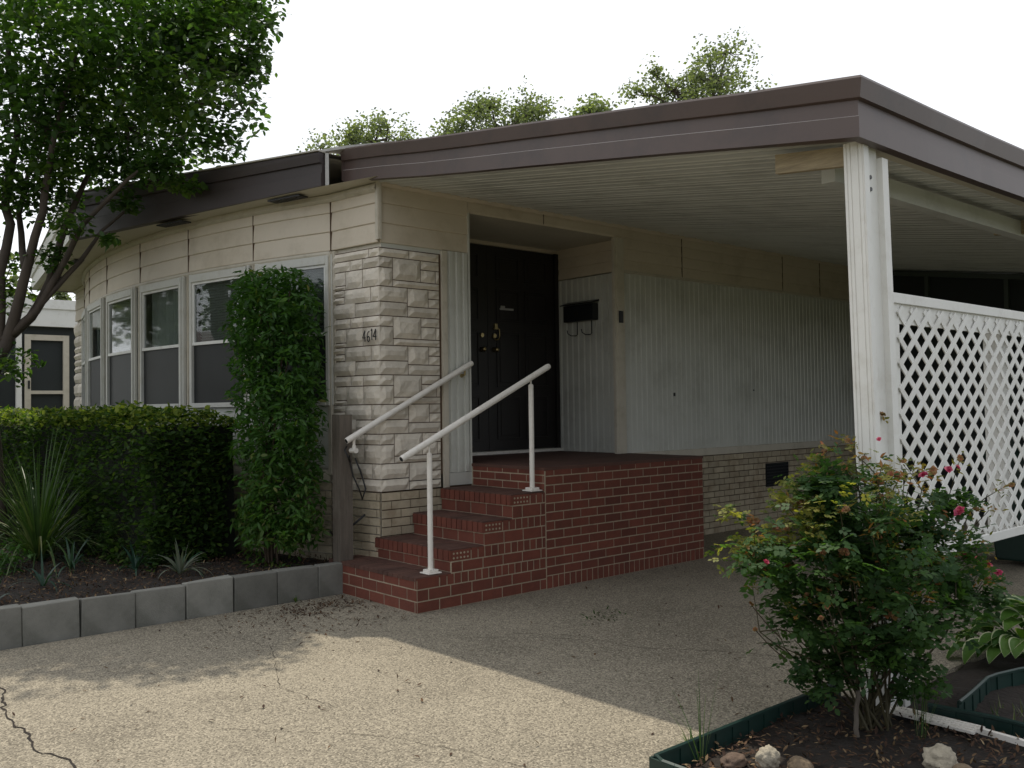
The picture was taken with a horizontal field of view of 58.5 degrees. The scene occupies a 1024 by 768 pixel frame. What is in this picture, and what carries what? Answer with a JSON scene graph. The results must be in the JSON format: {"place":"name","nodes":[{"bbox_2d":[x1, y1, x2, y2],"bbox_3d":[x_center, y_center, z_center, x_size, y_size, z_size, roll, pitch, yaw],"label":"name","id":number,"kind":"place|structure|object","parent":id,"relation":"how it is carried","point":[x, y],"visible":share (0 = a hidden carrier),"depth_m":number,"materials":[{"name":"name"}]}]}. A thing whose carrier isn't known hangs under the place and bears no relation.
{"place":"outdoors","nodes":[
{"label":"outdoors","id":0,"kind":"place"},
{"bbox_2d":[88,514,136,564],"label":"ornamental grass","id":1,"kind":"object","parent":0,"point":[119,542],"depth_m":8.05,"materials":[{"name":"green plant"}]},
{"bbox_2d":[0,538,329,605],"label":"planting bed soil","id":2,"kind":"structure","parent":0,"point":[77,589],"depth_m":7.36,"materials":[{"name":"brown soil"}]},
{"bbox_2d":[0,538,35,576],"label":"leafy perennial","id":3,"kind":"object","parent":2,"relation":"on","point":[6,557],"visible":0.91,"depth_m":7.53,"materials":[{"name":"green plant"}]},
{"bbox_2d":[6,550,71,591],"bbox_3d":[-3.491,1.401,6.843,0.520,0.372,0.451,-1,-1,9],"label":"lily clump","id":4,"kind":"object","parent":2,"relation":"on","point":[41,580],"visible":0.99,"depth_m":6.82,"materials":[{"name":"green plant"}]},
{"bbox_2d":[0,428,138,577],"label":"yucca plant","id":5,"kind":"object","parent":2,"relation":"on","point":[40,527],"visible":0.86,"depth_m":8.04,"materials":[{"name":"green plant"}]},
{"bbox_2d":[39,537,102,576],"bbox_3d":[-3.622,1.422,7.569,0.467,0.314,0.553,-1,-1,1],"label":"lily clump","id":6,"kind":"object","parent":2,"relation":"on","point":[72,563],"visible":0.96,"depth_m":7.57,"materials":[{"name":"green plant"}]},
{"bbox_2d":[0,400,246,571],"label":"clipped hedge","id":7,"kind":"object","parent":2,"relation":"on","point":[163,485],"visible":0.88,"depth_m":8.07,"materials":[{"name":"green plant"}]},
{"bbox_2d":[115,538,158,575],"bbox_3d":[-3.059,1.412,7.446,0.432,0.325,0.421,0,-2,-41],"label":"lily clump","id":8,"kind":"object","parent":2,"relation":"on","point":[135,563],"visible":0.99,"depth_m":7.42,"materials":[{"name":"green plant"}]},
{"bbox_2d":[0,0,291,548],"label":"crape myrtle","id":9,"kind":"object","parent":2,"relation":"on","point":[203,26],"visible":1,"depth_m":8.48,"materials":[{"name":"green plant"}]},
{"bbox_2d":[153,539,212,577],"bbox_3d":[-2.631,1.384,7.255,0.511,0.346,0.494,0,-2,-18],"label":"lily clump","id":10,"kind":"object","parent":2,"relation":"on","point":[180,566],"visible":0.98,"depth_m":7.23,"materials":[{"name":"green plant"}]},
{"bbox_2d":[217,265,331,568],"bbox_3d":[-2.022,0.336,7.819,0.815,2.744,1.382,0,-2,-41],"label":"columnar shrub","id":11,"kind":"object","parent":2,"relation":"on","point":[283,319],"visible":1,"depth_m":7.59,"materials":[{"name":"green plant"}]},
{"bbox_2d":[0,514,1023,767],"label":"driveway","id":12,"kind":"structure","parent":0,"point":[170,694],"depth_m":5.05,"materials":[{"name":"concrete"}]},
{"bbox_2d":[0,687,76,767],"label":"driveway crack","id":13,"kind":"object","parent":12,"relation":"on","point":[29,736],"visible":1,"depth_m":4.29,"materials":[{"name":"concrete"}]},
{"bbox_2d":[213,617,331,705],"bbox_3d":[-1.537,1.663,5.637,0.178,0.001,2.426,0,-2,-29],"label":"driveway crack","id":14,"kind":"object","parent":12,"relation":"on","point":[274,665],"visible":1,"depth_m":5.33,"materials":[{"name":"concrete"}]},
{"bbox_2d":[225,603,325,622],"bbox_3d":[-1.634,1.692,6.758,0.676,0.070,0.678,-1,-2,21],"label":"leaf drift","id":15,"kind":"object","parent":12,"relation":"on","point":[286,609],"visible":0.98,"depth_m":6.78,"materials":[{"name":"brown plant"}]},
{"bbox_2d":[288,594,365,615],"bbox_3d":[-1.349,1.689,7.047,0.631,0.080,0.635,0,-2,-41],"label":"leaf drift","id":16,"kind":"object","parent":12,"relation":"on","point":[335,602],"visible":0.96,"depth_m":7.04,"materials":[{"name":"brown plant"}]},
{"bbox_2d":[223,728,528,767],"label":"driveway crack","id":17,"kind":"object","parent":12,"relation":"on","point":[371,735],"visible":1,"depth_m":4.23,"materials":[{"name":"concrete"}]},
{"bbox_2d":[2,566,787,765],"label":"dry leaves","id":18,"kind":"object","parent":12,"relation":"on","point":[263,705],"visible":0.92,"depth_m":6.29,"materials":[{"name":"brown plant"}]},
{"bbox_2d":[30,141,857,559],"bbox_3d":[0.883,-0.068,14.996,15.359,3.880,8.980,0,-2,-41],"label":"mobile home","id":19,"kind":"object","parent":12,"relation":"on","point":[730,365],"visible":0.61,"depth_m":9.74,"materials":[{"name":"beige metal"}]},
{"bbox_2d":[81,307,86,408],"bbox_3d":[-5.737,-0.314,12.280,0.070,1.335,0.980,0,-2,-28],"label":"window","id":20,"kind":"structure","parent":19,"relation":"in","point":[84,315],"depth_m":12.54,"materials":[{"name":"white paint"}]},
{"bbox_2d":[87,297,105,407],"bbox_3d":[-5.125,-0.348,11.259,0.070,1.335,0.980,0,-2,-34],"label":"window","id":21,"kind":"structure","parent":19,"relation":"in","point":[96,311],"depth_m":11.24,"materials":[{"name":"grey glass"}]},
{"bbox_2d":[106,287,137,406],"bbox_3d":[-4.416,-0.381,10.376,0.127,1.335,0.960,0,-2,-41],"label":"window","id":22,"kind":"structure","parent":19,"relation":"in","point":[121,307],"depth_m":10.33,"materials":[{"name":"grey glass"}]},
{"bbox_2d":[139,276,186,407],"bbox_3d":[-3.643,-0.411,9.594,0.960,1.335,0.148,-2,-2,43],"label":"window","id":23,"kind":"structure","parent":19,"relation":"in","point":[163,361],"depth_m":9.54,"materials":[{"name":"grey glass"}]},
{"bbox_2d":[189,265,251,407],"bbox_3d":[-2.853,-0.441,8.883,0.070,1.335,0.960,1,-2,-53],"label":"window","id":24,"kind":"structure","parent":19,"relation":"in","point":[209,380],"depth_m":8.96,"materials":[{"name":"grey glass"}]},
{"bbox_2d":[255,254,333,405],"bbox_3d":[-1.988,-0.468,8.297,0.960,1.335,0.070,-2,-2,31],"label":"window","id":25,"kind":"structure","parent":19,"relation":"in","point":[317,268],"depth_m":8.12,"materials":[{"name":"grey glass"}]},
{"bbox_2d":[344,361,473,452],"bbox_3d":[-0.864,0.179,7.841,1.297,0.782,0.088,0,-2,-39],"label":"handrail","id":26,"kind":"object","parent":19,"relation":"attached to","point":[401,406],"visible":1,"depth_m":7.75,"materials":[{"name":"white metal"}]},
{"bbox_2d":[470,243,488,451],"bbox_3d":[-0.616,-0.388,9.409,0.978,2.195,0.100,0,-2,-41],"label":"door","id":27,"kind":"structure","parent":19,"relation":"in","point":[478,264],"depth_m":9.66,"materials":[{"name":"black wood"}]},
{"bbox_2d":[486,246,555,450],"bbox_3d":[0.124,-0.382,10.058,0.983,2.195,0.100,0,-2,-41],"label":"door","id":28,"kind":"structure","parent":19,"relation":"in","point":[520,292],"depth_m":10.04,"materials":[{"name":"black wood"}]},
{"bbox_2d":[560,299,598,335],"bbox_3d":[0.742,-0.726,10.094,0.121,0.388,0.500,0,-2,-41],"label":"mailbox","id":29,"kind":"object","parent":19,"relation":"attached to","point":[577,313],"visible":1,"depth_m":10.04,"materials":[{"name":"black metal"}]},
{"bbox_2d":[619,311,623,322],"bbox_3d":[1.150,-0.707,9.625,0.055,0.125,0.019,0,-2,-41],"label":"doorbell","id":30,"kind":"object","parent":19,"relation":"attached to","point":[620,316],"visible":1,"depth_m":9.61,"materials":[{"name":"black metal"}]},
{"bbox_2d":[329,451,703,613],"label":"brick steps","id":31,"kind":"structure","parent":12,"relation":"on","point":[581,516],"depth_m":7.70,"materials":[{"name":"red brick"}]},
{"bbox_2d":[332,414,352,561],"bbox_3d":[-1.403,0.924,7.572,0.120,1.340,0.120,0,-2,-41],"label":"wooden post","id":32,"kind":"object","parent":31,"relation":"on","point":[342,482],"visible":0.85,"depth_m":7.53,"materials":[{"name":"grey wood"}]},
{"bbox_2d":[329,446,366,535],"bbox_3d":[-1.372,0.908,7.706,0.219,0.794,0.523,0,-2,-27],"label":"black cable","id":33,"kind":"object","parent":32,"relation":"hanging from","point":[363,515],"visible":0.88,"depth_m":7.55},
{"bbox_2d":[399,364,550,574],"bbox_3d":[-0.245,0.623,7.209,1.530,1.600,0.120,0,-2,-41],"label":"handrail","id":34,"kind":"object","parent":31,"relation":"on","point":[410,453],"visible":1,"depth_m":7.08,"materials":[{"name":"white metal"}]},
{"bbox_2d":[562,606,638,625],"bbox_3d":[0.701,1.644,6.478,0.458,0.066,0.592,-2,-2,37],"label":"leaf drift","id":35,"kind":"object","parent":12,"relation":"on","point":[601,617],"visible":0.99,"depth_m":6.47,"materials":[{"name":"brown plant"}]},
{"bbox_2d":[523,633,777,656],"bbox_3d":[0.973,1.629,5.644,2.112,0.001,0.137,-1,-2,25],"label":"driveway crack","id":36,"kind":"object","parent":12,"relation":"on","point":[643,647],"visible":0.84,"depth_m":5.64,"materials":[{"name":"concrete"}]},
{"bbox_2d":[340,75,1023,706],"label":"carport","id":37,"kind":"object","parent":12,"relation":"on","point":[870,183],"visible":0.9,"depth_m":5.66,"materials":[{"name":"paint"}]},
{"bbox_2d":[893,292,1023,554],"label":"lattice panel","id":38,"kind":"object","parent":37,"relation":"attached to","point":[993,327],"visible":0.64,"depth_m":5.38,"materials":[{"name":"white paint"}]},
{"bbox_2d":[682,726,708,753],"bbox_3d":[0.778,1.553,3.949,0.174,0.124,0.179,0,-2,-41],"label":"weed tuft","id":39,"kind":"object","parent":12,"relation":"on","point":[690,735],"visible":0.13,"depth_m":3.98,"materials":[{"name":"green plant"}]},
{"bbox_2d":[983,444,1023,561],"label":"trash bin","id":40,"kind":"object","parent":12,"relation":"on","point":[1011,548],"visible":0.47,"depth_m":8.22,"materials":[{"name":"plastic"}]},
{"bbox_2d":[0,0,1023,300],"label":"sky","id":41,"kind":"structure","parent":0,"point":[963,60],"materials":[{"name":"white"}]},
{"bbox_2d":[678,690,1023,767],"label":"rose bed soil","id":42,"kind":"structure","parent":0,"point":[797,749],"depth_m":3.98,"materials":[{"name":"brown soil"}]},
{"bbox_2d":[659,671,727,763],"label":"tall grass stems","id":43,"kind":"object","parent":42,"relation":"on","point":[701,755],"visible":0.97,"depth_m":3.78,"materials":[{"name":"green plant"}]},
{"bbox_2d":[720,752,747,767],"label":"garden rock","id":44,"kind":"object","parent":42,"relation":"on","point":[731,760],"visible":0.98,"depth_m":3.70,"materials":[{"name":"brown stone"}]},
{"bbox_2d":[649,684,840,767],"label":"garden edging","id":45,"kind":"object","parent":42,"relation":"on","point":[674,756],"visible":0.58,"depth_m":4.01,"materials":[{"name":"green plastic"}]},
{"bbox_2d":[755,744,780,767],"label":"garden rock","id":46,"kind":"object","parent":42,"relation":"on","point":[768,756],"visible":0.99,"depth_m":3.67,"materials":[{"name":"beige stone"}]},
{"bbox_2d":[787,756,813,767],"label":"garden rock","id":47,"kind":"object","parent":42,"relation":"on","point":[797,762],"visible":1,"depth_m":3.62,"materials":[{"name":"brown stone"}]},
{"bbox_2d":[704,411,1017,737],"bbox_3d":[1.707,0.837,4.139,1.538,1.463,0.957,-1,-1,-8],"label":"rose bush","id":48,"kind":"object","parent":42,"relation":"on","point":[864,557],"visible":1,"depth_m":4.06,"materials":[{"name":"green plant"}]},
{"bbox_2d":[905,642,959,739],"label":"tall grass stems","id":49,"kind":"object","parent":42,"relation":"on","point":[922,724],"visible":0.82,"depth_m":4.03,"materials":[{"name":"green plant"}]},
{"bbox_2d":[922,743,957,767],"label":"garden rock","id":50,"kind":"object","parent":42,"relation":"on","point":[938,755],"visible":0.94,"depth_m":3.64,"materials":[{"name":"grey stone"}]},
{"bbox_2d":[889,705,1023,746],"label":"fluted strip","id":51,"kind":"object","parent":42,"relation":"on","point":[964,726],"visible":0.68,"depth_m":4.10,"materials":[{"name":"white metal"}]},
{"bbox_2d":[953,763,971,767],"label":"garden rock","id":52,"kind":"object","parent":42,"relation":"on","point":[959,765],"visible":1,"depth_m":3.57,"materials":[{"name":"brown stone"}]},
{"bbox_2d":[928,702,1023,738],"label":"garden edging","id":53,"kind":"object","parent":42,"relation":"on","point":[1011,727],"visible":0.7,"depth_m":4.17,"materials":[{"name":"green plastic"}]},
{"bbox_2d":[908,652,1023,721],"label":"side bed soil","id":54,"kind":"structure","parent":0,"point":[967,678],"depth_m":4.69,"materials":[{"name":"brown soil"}]},
{"bbox_2d":[946,594,1023,664],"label":"hosta","id":55,"kind":"object","parent":54,"relation":"on","point":[1005,641],"visible":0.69,"depth_m":5.13,"materials":[{"name":"green plant"}]},
{"bbox_2d":[957,667,1023,710],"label":"garden edging","id":56,"kind":"object","parent":54,"relation":"on","point":[972,698],"visible":0.69,"depth_m":4.66,"materials":[{"name":"green plastic"}]},
{"bbox_2d":[975,696,1023,721],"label":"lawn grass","id":57,"kind":"structure","parent":0,"point":[1021,711],"depth_m":4.37,"materials":[{"name":"green plant"}]},
{"label":"ground","id":58,"kind":"structure","parent":0,"visible":0},
{"bbox_2d":[0,604,21,650],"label":"edging block","id":59,"kind":"structure","parent":58,"relation":"on","point":[10,626],"depth_m":5.87,"materials":[{"name":"concrete"}]},
{"bbox_2d":[0,236,35,296],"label":"street tree","id":60,"kind":"object","parent":58,"relation":"on","point":[15,277],"visible":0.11,"depth_m":30.77,"materials":[{"name":"green plant"}]},
{"bbox_2d":[0,298,77,410],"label":"neighbour house","id":61,"kind":"structure","parent":58,"relation":"on","point":[48,333],"depth_m":16.58,"materials":[{"name":"white paint"}]},
{"bbox_2d":[24,334,68,410],"bbox_3d":[-8.415,0.525,16.541,0.740,2.830,0.070,0,-2,-41],"label":"screen door","id":62,"kind":"structure","parent":61,"relation":"in","point":[27,337],"depth_m":16.57,"materials":[{"name":"white metal"}]},
{"bbox_2d":[20,597,79,646],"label":"edging block","id":63,"kind":"structure","parent":58,"relation":"on","point":[48,621],"depth_m":6.03,"materials":[{"name":"concrete"}]},
{"bbox_2d":[52,292,74,300],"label":"background tree","id":64,"kind":"object","parent":58,"relation":"on","point":[61,295],"visible":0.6,"depth_m":59.76,"materials":[{"name":"green plant"}]},
{"bbox_2d":[79,592,134,636],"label":"edging block","id":65,"kind":"structure","parent":58,"relation":"on","point":[102,614],"depth_m":6.25,"materials":[{"name":"concrete"}]},
{"bbox_2d":[131,584,184,627],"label":"edging block","id":66,"kind":"structure","parent":58,"relation":"on","point":[159,605],"depth_m":6.50,"materials":[{"name":"concrete"}]},
{"bbox_2d":[182,575,232,619],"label":"edging block","id":67,"kind":"structure","parent":58,"relation":"on","point":[208,596],"depth_m":6.72,"materials":[{"name":"concrete"}]},
{"bbox_2d":[230,570,276,611],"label":"edging block","id":68,"kind":"structure","parent":58,"relation":"on","point":[252,590],"depth_m":6.96,"materials":[{"name":"concrete"}]},
{"bbox_2d":[272,565,317,604],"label":"edging block","id":69,"kind":"structure","parent":58,"relation":"on","point":[301,582],"depth_m":7.20,"materials":[{"name":"concrete"}]},
{"bbox_2d":[296,128,338,153],"bbox_3d":[-7.002,-3.518,33.958,1.803,12.001,1.782,0,-2,-41],"label":"background tree","id":70,"kind":"object","parent":58,"relation":"on","point":[322,145],"visible":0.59,"depth_m":33.87,"materials":[{"name":"green plant"}]},
{"bbox_2d":[314,562,342,597],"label":"edging block","id":71,"kind":"structure","parent":58,"relation":"on","point":[330,578],"depth_m":7.39,"materials":[{"name":"concrete"}]},
{"bbox_2d":[317,107,433,155],"bbox_3d":[-4.360,-3.367,29.890,3.863,11.411,2.762,-1,-1,2],"label":"background tree","id":72,"kind":"object","parent":58,"relation":"on","point":[353,137],"visible":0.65,"depth_m":29.53,"materials":[{"name":"leaf"},{"name":"twig"}]},
{"bbox_2d":[426,74,571,136],"bbox_3d":[-0.567,-3.971,30.843,5.303,12.550,3.550,0,-2,-14],"label":"background tree","id":73,"kind":"object","parent":58,"relation":"on","point":[480,108],"visible":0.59,"depth_m":30.58,"materials":[{"name":"green plant"}]},
{"bbox_2d":[562,92,619,116],"bbox_3d":[3.197,-4.258,33.654,2.178,13.169,2.179,-2,-2,30],"label":"background tree","id":74,"kind":"object","parent":58,"relation":"on","point":[592,106],"visible":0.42,"depth_m":33.41,"materials":[{"name":"green plant"}]},
{"bbox_2d":[612,26,776,106],"bbox_3d":[6.471,-4.696,29.871,4.928,13.760,4.787,0,-2,-41],"label":"background tree","id":75,"kind":"object","parent":58,"relation":"on","point":[712,83],"visible":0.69,"depth_m":29.67,"materials":[{"name":"green plant"}]},
{"bbox_2d":[892,270,1023,517],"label":"screened room","id":76,"kind":"object","parent":58,"relation":"on","point":[1003,291],"visible":0.27,"depth_m":12.04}
]}

